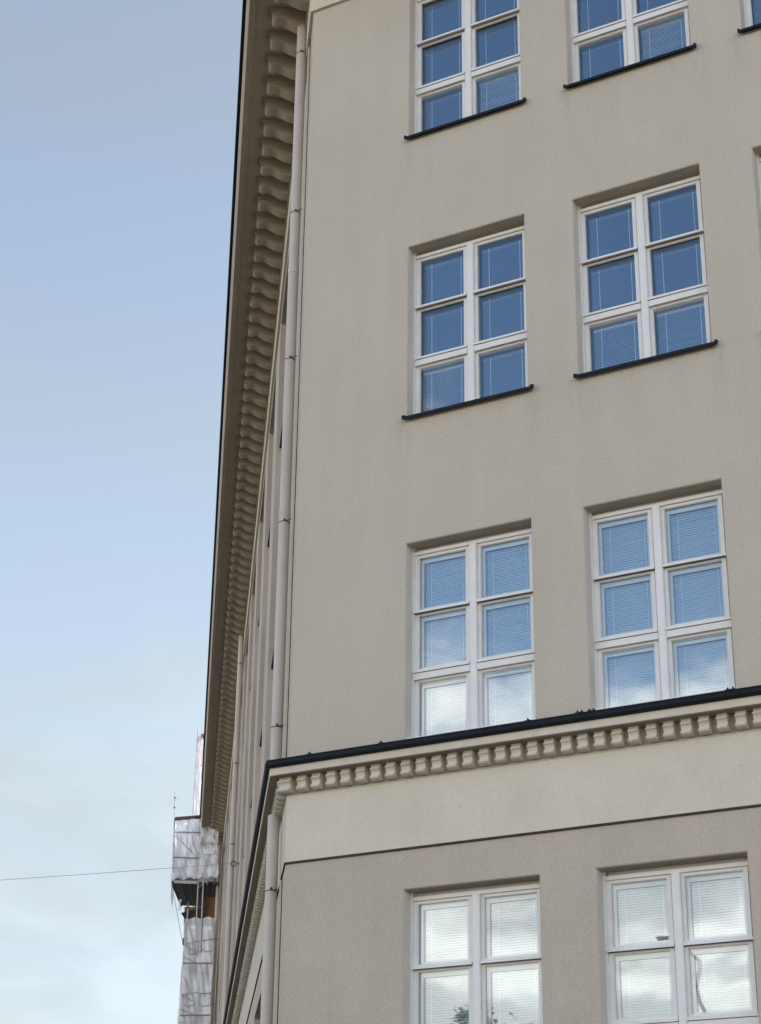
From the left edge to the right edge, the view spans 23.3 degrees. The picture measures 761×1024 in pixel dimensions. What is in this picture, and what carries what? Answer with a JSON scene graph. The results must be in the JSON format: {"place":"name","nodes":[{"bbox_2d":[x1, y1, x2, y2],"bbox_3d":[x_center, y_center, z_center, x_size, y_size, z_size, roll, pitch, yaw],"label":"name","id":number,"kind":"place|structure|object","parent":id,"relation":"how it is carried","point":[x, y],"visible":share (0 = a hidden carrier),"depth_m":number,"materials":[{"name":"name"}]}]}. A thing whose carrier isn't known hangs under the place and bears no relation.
{"place":"outdoors","nodes":[
{"label":"outdoors","id":0,"kind":"place"},
{"bbox_2d":[0,0,242,1023],"label":"sky","id":1,"kind":"structure","parent":0,"point":[118,117],"materials":[{"name":"blue"}]},
{"label":"road","id":2,"kind":"structure","parent":0,"visible":0},
{"bbox_2d":[195,0,760,1023],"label":"corner building","id":3,"kind":"structure","parent":2,"relation":"on","point":[481,742],"depth_m":19.03,"materials":[{"name":"paint"}]},
{"bbox_2d":[271,650,273,668],"bbox_3d":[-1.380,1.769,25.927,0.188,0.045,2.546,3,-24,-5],"label":"window","id":4,"kind":"structure","parent":3,"relation":"in","point":[272,664],"depth_m":26.77,"materials":[{"name":"paint"}]},
{"bbox_2d":[279,421,282,447],"bbox_3d":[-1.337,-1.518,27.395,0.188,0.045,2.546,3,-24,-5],"label":"window","id":5,"kind":"structure","parent":3,"relation":"in","point":[280,446],"depth_m":28.28,"materials":[{"name":"paint"}]},
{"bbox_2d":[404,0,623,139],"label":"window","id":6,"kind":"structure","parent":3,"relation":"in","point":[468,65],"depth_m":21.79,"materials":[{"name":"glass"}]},
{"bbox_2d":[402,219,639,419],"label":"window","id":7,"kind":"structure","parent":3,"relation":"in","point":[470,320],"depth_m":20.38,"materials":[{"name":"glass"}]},
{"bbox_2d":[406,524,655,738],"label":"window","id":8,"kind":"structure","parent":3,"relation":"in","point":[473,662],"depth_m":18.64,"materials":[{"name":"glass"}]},
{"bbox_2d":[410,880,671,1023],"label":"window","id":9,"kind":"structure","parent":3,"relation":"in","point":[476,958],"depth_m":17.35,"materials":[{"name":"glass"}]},
{"bbox_2d":[573,175,717,377],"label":"window","id":10,"kind":"structure","parent":3,"relation":"in","point":[663,224],"depth_m":19.37,"materials":[{"name":"glass"}]},
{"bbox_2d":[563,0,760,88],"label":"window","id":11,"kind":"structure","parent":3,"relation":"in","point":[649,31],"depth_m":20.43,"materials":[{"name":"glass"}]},
{"bbox_2d":[589,488,735,709],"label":"window","id":12,"kind":"structure","parent":3,"relation":"in","point":[688,639],"depth_m":17.71,"materials":[{"name":"glass"}]},
{"bbox_2d":[603,857,758,1023],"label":"window","id":13,"kind":"structure","parent":3,"relation":"in","point":[709,946],"depth_m":16.40,"materials":[{"name":"glass"}]},
{"bbox_2d":[737,0,760,32],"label":"window","id":14,"kind":"structure","parent":3,"relation":"in","point":[749,25],"depth_m":19.64,"materials":[{"name":"paint"}]},
{"bbox_2d":[757,154,760,201],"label":"window","id":15,"kind":"structure","parent":3,"relation":"in","point":[758,157],"depth_m":18.86,"materials":[{"name":"paint"}]},
{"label":"wall hook","id":16,"kind":"object","parent":3,"relation":"attached to","visible":0},
{"bbox_2d":[6,863,229,879],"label":"overhead wire","id":17,"kind":"object","parent":16,"relation":"attached to","point":[120,871],"visible":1,"depth_m":40.56,"materials":[{"name":"grey metal"}]},
{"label":"pavement","id":18,"kind":"structure","parent":0,"visible":0},
{"bbox_2d":[171,729,219,1023],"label":"scaffold","id":19,"kind":"object","parent":18,"relation":"on","point":[195,842],"visible":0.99,"depth_m":61.40,"materials":[{"name":"plastic"}]}
]}

